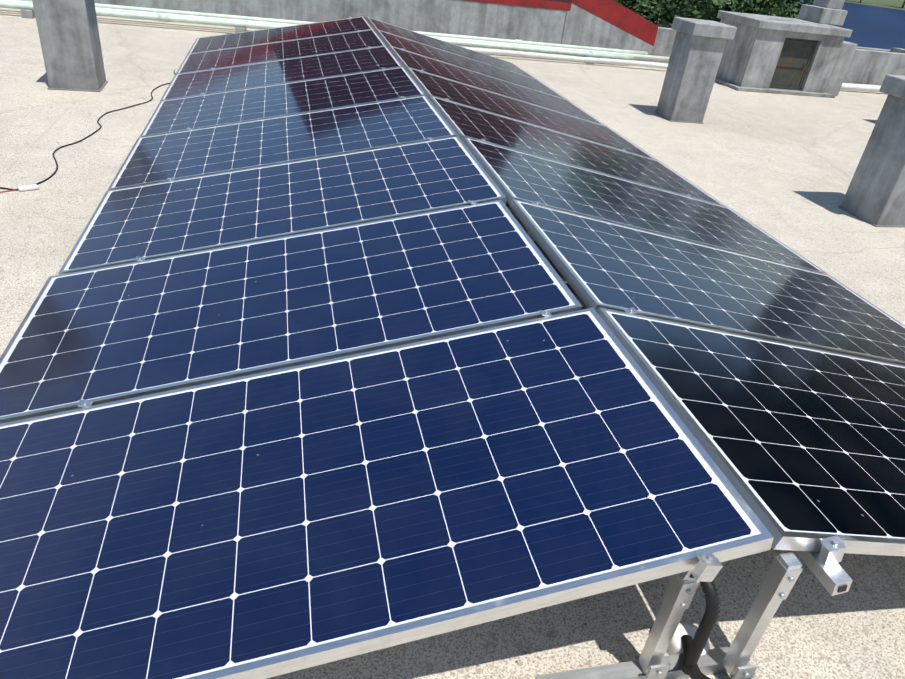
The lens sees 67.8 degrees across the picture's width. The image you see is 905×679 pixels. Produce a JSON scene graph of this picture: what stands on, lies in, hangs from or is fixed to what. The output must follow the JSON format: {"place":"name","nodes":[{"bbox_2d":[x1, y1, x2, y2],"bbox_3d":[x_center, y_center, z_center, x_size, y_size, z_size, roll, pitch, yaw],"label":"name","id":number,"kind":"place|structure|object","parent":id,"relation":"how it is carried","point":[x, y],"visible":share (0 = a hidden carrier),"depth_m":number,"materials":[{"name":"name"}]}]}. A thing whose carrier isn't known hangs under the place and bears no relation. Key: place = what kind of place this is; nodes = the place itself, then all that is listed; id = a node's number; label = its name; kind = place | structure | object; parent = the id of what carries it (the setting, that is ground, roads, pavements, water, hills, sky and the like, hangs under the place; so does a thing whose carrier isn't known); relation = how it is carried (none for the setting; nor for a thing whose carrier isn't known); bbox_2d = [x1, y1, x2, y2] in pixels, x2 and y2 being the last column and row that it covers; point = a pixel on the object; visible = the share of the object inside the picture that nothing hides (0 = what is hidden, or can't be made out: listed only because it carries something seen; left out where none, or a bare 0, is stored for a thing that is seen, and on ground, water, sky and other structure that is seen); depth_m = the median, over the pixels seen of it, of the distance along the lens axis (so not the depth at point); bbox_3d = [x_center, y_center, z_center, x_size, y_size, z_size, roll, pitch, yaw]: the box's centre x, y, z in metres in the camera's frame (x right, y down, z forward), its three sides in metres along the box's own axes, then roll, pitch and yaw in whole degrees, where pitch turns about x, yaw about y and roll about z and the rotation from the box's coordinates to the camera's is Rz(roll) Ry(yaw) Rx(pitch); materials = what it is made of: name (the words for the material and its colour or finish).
{"place":"outdoors","nodes":[
{"label":"outdoors","id":0,"kind":"place"},
{"bbox_2d":[94,0,889,62],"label":"parapet wall","id":1,"kind":"structure","parent":0,"point":[612,24],"depth_m":10.10,"materials":[{"name":"grey concrete"}]},
{"bbox_2d":[785,0,904,49],"bbox_3d":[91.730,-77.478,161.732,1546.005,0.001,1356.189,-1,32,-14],"label":"sports court","id":2,"kind":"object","parent":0,"point":[876,27],"depth_m":146.69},
{"bbox_2d":[845,0,904,9],"bbox_3d":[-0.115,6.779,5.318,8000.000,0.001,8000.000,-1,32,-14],"label":"ground","id":3,"kind":"structure","parent":0,"point":[894,4],"depth_m":295.33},
{"bbox_2d":[617,0,696,23],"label":"tree","id":4,"kind":"object","parent":3,"relation":"on","point":[653,21],"depth_m":32.42,"materials":[{"name":"green plant"}]},
{"bbox_2d":[614,0,798,27],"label":"tree","id":5,"kind":"object","parent":3,"relation":"on","point":[707,9],"visible":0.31,"depth_m":29.34,"materials":[{"name":"green plant"}]},
{"bbox_2d":[696,0,813,18],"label":"tree","id":6,"kind":"object","parent":3,"relation":"on","point":[794,13],"visible":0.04,"depth_m":31.59,"materials":[{"name":"green plant"}]},
{"bbox_3d":[-2.003,3.554,3.470,23.600,6.980,19.200,-1,32,-14],"label":"building block","id":7,"kind":"object","parent":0,"visible":0},
{"bbox_2d":[0,8,904,678],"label":"flat roof surface","id":8,"kind":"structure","parent":7,"relation":"on","point":[780,168],"depth_m":4.30,"materials":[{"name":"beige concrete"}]},
{"bbox_2d":[32,0,107,91],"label":"chimney","id":9,"kind":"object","parent":8,"relation":"on","point":[69,36],"depth_m":5.53,"materials":[{"name":"concrete"}]},
{"bbox_2d":[0,70,175,192],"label":"loose cable","id":10,"kind":"object","parent":8,"relation":"on","point":[28,187],"visible":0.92,"depth_m":4.21,"materials":[{"name":"black plastic"}]},
{"bbox_2d":[0,0,880,91],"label":"pvc pipes","id":11,"kind":"object","parent":8,"relation":"on","point":[576,53],"visible":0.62,"depth_m":9.63,"materials":[{"name":"plastic"}]},
{"bbox_2d":[77,16,852,678],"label":"mounting frame","id":12,"kind":"object","parent":8,"relation":"on","point":[777,584],"visible":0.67,"depth_m":1.55,"materials":[{"name":"metal"}]},
{"bbox_2d":[176,29,385,73],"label":"solar module","id":13,"kind":"object","parent":12,"relation":"on","point":[252,54],"visible":0.88,"depth_m":6.65,"materials":[{"name":"glass"}]},
{"bbox_2d":[188,16,373,53],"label":"solar module","id":14,"kind":"object","parent":12,"relation":"on","point":[271,35],"visible":0.83,"depth_m":7.49,"materials":[{"name":"glass"}]},
{"bbox_2d":[160,45,402,100],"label":"solar module","id":15,"kind":"object","parent":12,"relation":"on","point":[211,81],"visible":0.88,"depth_m":5.82,"materials":[{"name":"glass"}]},
{"bbox_2d":[58,136,505,274],"bbox_3d":[-0.811,-0.713,3.377,1.956,0.040,0.992,-11,34,-8],"label":"solar module","id":16,"kind":"object","parent":12,"relation":"on","point":[172,217],"visible":0.9,"depth_m":3.29,"materials":[{"name":"glass"}]},
{"bbox_2d":[108,95,456,189],"bbox_3d":[-1.028,-1.249,4.207,1.956,0.040,0.992,-11,34,-8],"label":"solar module","id":17,"kind":"object","parent":12,"relation":"on","point":[152,159],"visible":0.88,"depth_m":4.13,"materials":[{"name":"glass"}]},
{"bbox_2d":[140,67,426,136],"bbox_3d":[-1.240,-1.787,5.038,1.956,0.040,0.992,-11,34,-8],"label":"solar module","id":18,"kind":"object","parent":12,"relation":"on","point":[242,105],"visible":0.88,"depth_m":4.98,"materials":[{"name":"glass"}]},
{"bbox_2d":[0,200,581,423],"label":"solar module","id":19,"kind":"object","parent":12,"relation":"on","point":[108,334],"visible":0.9,"depth_m":2.43,"materials":[{"name":"glass"}]},
{"bbox_2d":[0,308,773,678],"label":"solar module","id":20,"kind":"object","parent":12,"relation":"on","point":[276,522],"visible":0.98,"depth_m":1.60,"materials":[{"name":"glass"}]},
{"bbox_2d":[366,17,537,79],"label":"solar module","id":21,"kind":"object","parent":12,"relation":"on","point":[437,43],"visible":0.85,"depth_m":7.95,"materials":[{"name":"glass"}]},
{"bbox_2d":[376,29,567,99],"bbox_3d":[0.194,-2.904,7.160,1.956,0.040,0.992,9,29,-20],"label":"solar module","id":22,"kind":"object","parent":12,"relation":"on","point":[389,39],"visible":0.79,"depth_m":7.12,"materials":[{"name":"glass"}]},
{"bbox_2d":[389,46,605,125],"bbox_3d":[0.407,-2.368,6.328,1.956,0.040,0.992,9,29,-20],"label":"solar module","id":23,"kind":"object","parent":12,"relation":"on","point":[474,79],"visible":0.79,"depth_m":6.28,"materials":[{"name":"glass"}]},
{"bbox_2d":[406,67,656,159],"bbox_3d":[0.630,-1.831,5.500,1.956,0.040,0.992,9,29,-20],"label":"solar module","id":24,"kind":"object","parent":12,"relation":"on","point":[479,99],"visible":0.77,"depth_m":5.44,"materials":[{"name":"glass"}]},
{"bbox_2d":[429,95,726,206],"bbox_3d":[0.847,-1.294,4.670,1.956,0.040,0.992,9,29,-20],"label":"solar module","id":25,"kind":"object","parent":12,"relation":"on","point":[488,127],"visible":0.9,"depth_m":4.59,"materials":[{"name":"glass"}]},
{"bbox_2d":[462,136,827,273],"bbox_3d":[1.072,-0.756,3.843,1.956,0.040,0.992,9,29,-20],"label":"solar module","id":26,"kind":"object","parent":12,"relation":"on","point":[523,176],"visible":0.85,"depth_m":3.75,"materials":[{"name":"glass"}]},
{"bbox_2d":[509,199,904,364],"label":"solar module","id":27,"kind":"object","parent":12,"relation":"on","point":[597,263],"visible":0.92,"depth_m":2.87,"materials":[{"name":"glass"}]},
{"bbox_2d":[597,307,904,555],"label":"solar module","id":28,"kind":"object","parent":12,"relation":"on","point":[803,447],"visible":0.92,"depth_m":1.93,"materials":[{"name":"glass"}]},
{"bbox_2d":[667,622,709,655],"bbox_3d":[0.591,0.775,1.738,0.137,0.050,0.104,20,34,20],"label":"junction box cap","id":29,"kind":"object","parent":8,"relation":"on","point":[675,644],"visible":0.48,"depth_m":1.72,"materials":[{"name":"white plastic"}]},
{"bbox_2d":[654,17,736,123],"bbox_3d":[2.544,-2.854,7.177,0.470,0.971,0.470,0,32,-12],"label":"chimney","id":30,"kind":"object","parent":8,"relation":"on","point":[698,47],"depth_m":7.04,"materials":[{"name":"concrete"}]},
{"bbox_2d":[681,581,719,678],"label":"cable conduit","id":31,"kind":"object","parent":8,"relation":"on","point":[693,648],"visible":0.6,"depth_m":1.50,"materials":[{"name":"black"}]},
{"bbox_2d":[715,0,857,97],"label":"tank hut","id":32,"kind":"object","parent":8,"relation":"on","point":[809,51],"visible":1,"depth_m":9.57,"materials":[{"name":"concrete"}]},
{"bbox_2d":[838,74,904,226],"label":"chimney","id":33,"kind":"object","parent":8,"relation":"on","point":[874,195],"depth_m":4.84,"materials":[{"name":"concrete"}]},
{"bbox_2d":[843,47,904,85],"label":"parapet walls","id":34,"kind":"structure","parent":8,"relation":"on","point":[870,67],"depth_m":10.84,"materials":[{"name":"grey concrete"}]}
]}

